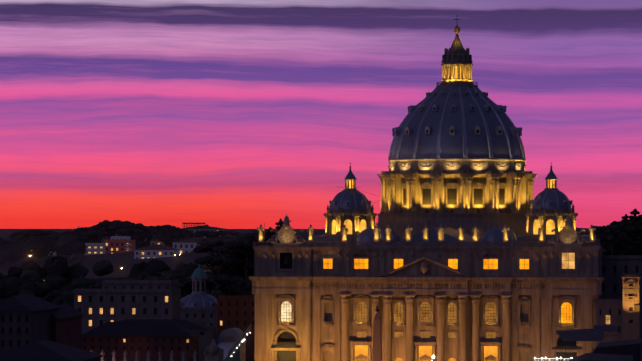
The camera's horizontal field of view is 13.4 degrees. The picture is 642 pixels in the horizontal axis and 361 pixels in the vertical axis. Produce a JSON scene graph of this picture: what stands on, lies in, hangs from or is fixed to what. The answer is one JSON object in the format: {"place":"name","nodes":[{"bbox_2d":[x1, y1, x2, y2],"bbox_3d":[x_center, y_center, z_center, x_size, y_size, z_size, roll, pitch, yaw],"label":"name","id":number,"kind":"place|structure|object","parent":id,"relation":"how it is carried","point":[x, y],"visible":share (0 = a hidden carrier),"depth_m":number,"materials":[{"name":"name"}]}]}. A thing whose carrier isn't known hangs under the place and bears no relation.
{"place":"outdoors","nodes":[
{"label":"outdoors","id":0,"kind":"place"},
{"bbox_2d":[0,294,60,352],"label":"building","id":1,"kind":"structure","parent":0,"point":[24,320],"depth_m":655.63,"materials":[{"name":"grey paint"}]},
{"bbox_2d":[0,339,103,360],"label":"roof","id":2,"kind":"structure","parent":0,"point":[45,350],"depth_m":588.85,"materials":[{"name":"grey tile"}]},
{"bbox_2d":[49,304,84,348],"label":"building","id":3,"kind":"structure","parent":0,"point":[65,324],"depth_m":688.13,"materials":[{"name":"red paint"}]},
{"bbox_2d":[73,288,181,333],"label":"building","id":4,"kind":"structure","parent":0,"point":[97,307],"depth_m":906.12,"materials":[{"name":"grey paint"}]},
{"bbox_2d":[100,279,178,288],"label":"vatican long block","id":5,"kind":"structure","parent":4,"relation":"on","point":[138,284],"depth_m":913.53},
{"bbox_2d":[82,322,201,360],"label":"building","id":6,"kind":"structure","parent":0,"point":[132,338],"depth_m":839.74,"materials":[{"name":"red paint"}]},
{"bbox_2d":[90,319,217,360],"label":"roof","id":7,"kind":"structure","parent":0,"point":[208,333],"depth_m":876.94,"materials":[{"name":"grey tile"}]},
{"bbox_2d":[90,338,223,360],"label":"colonnade wing","id":8,"kind":"structure","parent":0,"point":[214,352],"depth_m":770.84,"materials":[{"name":"brown stone"}]},
{"bbox_2d":[0,229,324,246],"bbox_3d":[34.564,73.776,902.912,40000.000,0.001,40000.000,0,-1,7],"label":"ground","id":9,"kind":"structure","parent":0,"point":[5,234],"depth_m":17571.07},
{"bbox_2d":[86,243,105,253],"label":"building","id":10,"kind":"structure","parent":9,"relation":"on","point":[97,251],"depth_m":1565.03,"materials":[{"name":"grey paint"}]},
{"bbox_2d":[85,243,131,254],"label":"house balconies","id":11,"kind":"structure","parent":10,"relation":"attached to","point":[101,248],"depth_m":1563.57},
{"bbox_2d":[104,240,135,253],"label":"red house apartments","id":12,"kind":"structure","parent":9,"relation":"on","point":[115,246],"depth_m":1567.68,"materials":[{"name":"black"}]},
{"bbox_2d":[111,236,129,239],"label":"building","id":13,"kind":"structure","parent":12,"relation":"attached to","point":[120,237],"depth_m":1573.54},
{"bbox_2d":[5,238,253,302],"bbox_3d":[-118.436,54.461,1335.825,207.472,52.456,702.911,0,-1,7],"label":"hill slope trees","id":14,"kind":"object","parent":9,"relation":"on","point":[51,296],"visible":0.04,"depth_m":1340.87,"materials":[{"name":"green plant"}]},
{"bbox_2d":[133,244,179,258],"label":"pale house","id":15,"kind":"structure","parent":9,"relation":"on","point":[155,251],"depth_m":1484.16,"materials":[{"name":"black"}]},
{"bbox_2d":[172,237,206,253],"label":"pale house","id":16,"kind":"structure","parent":9,"relation":"on","point":[188,245],"depth_m":1496.90,"materials":[{"name":"black"}]},
{"bbox_2d":[180,307,216,326],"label":"building","id":17,"kind":"structure","parent":9,"relation":"on","point":[205,315],"depth_m":1022.07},
{"bbox_2d":[180,264,216,306],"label":"church dome","id":18,"kind":"structure","parent":17,"relation":"on","point":[198,296],"depth_m":1031.44,"materials":[{"name":"metal"}]},
{"bbox_2d":[183,226,225,237],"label":"building","id":19,"kind":"structure","parent":9,"relation":"on","point":[201,228],"depth_m":1744.55,"materials":[{"name":"black"}]},
{"bbox_2d":[182,223,207,227],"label":"hilltop house loggia","id":20,"kind":"object","parent":19,"relation":"on","point":[205,226],"depth_m":1748.40,"materials":[{"name":"brown paint"}]},
{"bbox_2d":[373,305,381,360],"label":"obelisk","id":21,"kind":"object","parent":9,"relation":"on","point":[377,352],"visible":1,"depth_m":733.51,"materials":[{"name":"red stone"}]},
{"bbox_2d":[534,357,571,360],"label":"string lights","id":22,"kind":"object","parent":9,"relation":"on","point":[556,358],"visible":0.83,"depth_m":788.35,"materials":[{"name":"white metal"}]},
{"bbox_2d":[218,325,250,360],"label":"colonnade wing ramp","id":23,"kind":"structure","parent":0,"point":[231,342],"depth_m":880.83,"materials":[{"name":"grey stone"}]},
{"bbox_2d":[216,294,253,360],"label":"building","id":24,"kind":"structure","parent":0,"point":[235,311],"depth_m":971.77,"materials":[{"name":"paint"}]},
{"bbox_2d":[0,226,589,290],"bbox_3d":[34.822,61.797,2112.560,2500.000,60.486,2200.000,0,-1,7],"label":"hillside","id":25,"kind":"structure","parent":0,"point":[119,260],"depth_m":1474.32,"materials":[{"name":"black plant"}]},
{"bbox_2d":[0,230,252,307],"bbox_3d":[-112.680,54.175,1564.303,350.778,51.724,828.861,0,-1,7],"label":"trees","id":26,"kind":"object","parent":25,"relation":"on","point":[25,277],"visible":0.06,"depth_m":1384.42,"materials":[{"name":"green plant"}]},
{"bbox_2d":[9,220,274,254],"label":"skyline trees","id":27,"kind":"object","parent":25,"relation":"on","point":[139,233],"depth_m":1693.11,"materials":[{"name":"green plant"}]},
{"bbox_2d":[150,239,164,244],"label":"house","id":28,"kind":"structure","parent":25,"relation":"on","point":[155,241],"depth_m":1524.24,"materials":[{"name":"black"}]},
{"bbox_2d":[194,266,215,271],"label":"hill house","id":29,"kind":"structure","parent":25,"relation":"on","point":[205,269],"depth_m":1348.96,"materials":[{"name":"black"}]},
{"bbox_2d":[177,233,274,297],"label":"pine trees","id":30,"kind":"object","parent":25,"relation":"on","point":[238,252],"visible":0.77,"depth_m":1299.11,"materials":[{"name":"green plant"}]},
{"bbox_2d":[249,209,641,254],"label":"trees","id":31,"kind":"object","parent":25,"relation":"on","point":[625,233],"visible":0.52,"depth_m":1307.89,"materials":[{"name":"green plant"}]},
{"bbox_2d":[301,226,599,244],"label":"roof","id":32,"kind":"structure","parent":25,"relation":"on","point":[494,234],"depth_m":941.35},
{"bbox_2d":[266,215,306,246],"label":"clock","id":33,"kind":"object","parent":32,"relation":"on","point":[286,236],"visible":0.98,"depth_m":907.41,"materials":[{"name":"stone"}]},
{"bbox_2d":[323,162,376,240],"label":"small dome","id":34,"kind":"structure","parent":32,"relation":"on","point":[352,210],"depth_m":1006.03,"materials":[{"name":"stone"}]},
{"bbox_2d":[257,220,595,241],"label":"statues","id":35,"kind":"object","parent":32,"relation":"on","point":[376,230],"visible":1,"depth_m":902.67,"materials":[{"name":"stone"}]},
{"bbox_2d":[376,158,536,239],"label":"dome drum","id":36,"kind":"object","parent":32,"relation":"on","point":[483,195],"visible":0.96,"depth_m":1014.69,"materials":[{"name":"beige stone"}]},
{"bbox_2d":[388,86,525,159],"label":"dome","id":37,"kind":"structure","parent":36,"relation":"on","point":[457,122],"depth_m":1020.70,"materials":[{"name":"metal"}]},
{"bbox_2d":[436,19,477,86],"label":"dome lantern","id":38,"kind":"object","parent":37,"relation":"on","point":[456,64],"visible":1,"depth_m":1034.63,"materials":[{"name":"beige stone"}]},
{"bbox_2d":[525,166,577,240],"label":"small dome","id":39,"kind":"structure","parent":32,"relation":"on","point":[550,209],"depth_m":996.90,"materials":[{"name":"stone"}]},
{"bbox_2d":[548,216,588,246],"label":"clock","id":40,"kind":"object","parent":32,"relation":"on","point":[567,236],"visible":1,"depth_m":895.87,"materials":[{"name":"stone"}]},
{"bbox_2d":[0,0,641,228],"label":"sky","id":41,"kind":"structure","parent":0,"point":[227,114],"materials":[{"name":"purple"}]},
{"bbox_2d":[248,242,604,360],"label":"basilica facade","id":42,"kind":"structure","parent":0,"point":[493,301],"depth_m":901.21,"materials":[{"name":"beige stone"}]},
{"bbox_2d":[556,324,641,360],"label":"roofs","id":43,"kind":"structure","parent":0,"point":[626,350],"depth_m":599.51,"materials":[{"name":"grey tile"}]},
{"bbox_2d":[594,298,622,345],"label":"palace","id":44,"kind":"structure","parent":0,"point":[613,308],"depth_m":883.84,"materials":[{"name":"grey paint"}]},
{"bbox_2d":[602,255,641,338],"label":"building","id":45,"kind":"structure","parent":0,"point":[615,268],"depth_m":920.55,"materials":[{"name":"grey paint"}]},
{"bbox_2d":[606,279,638,323],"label":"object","id":46,"kind":"object","parent":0,"point":[636,307],"visible":1,"depth_m":869.82,"materials":[{"name":"beige stone"}]},
{"bbox_2d":[621,273,640,339],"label":"bell tower","id":47,"kind":"structure","parent":0,"point":[631,323],"depth_m":870.23,"materials":[{"name":"beige stone"}]}
]}

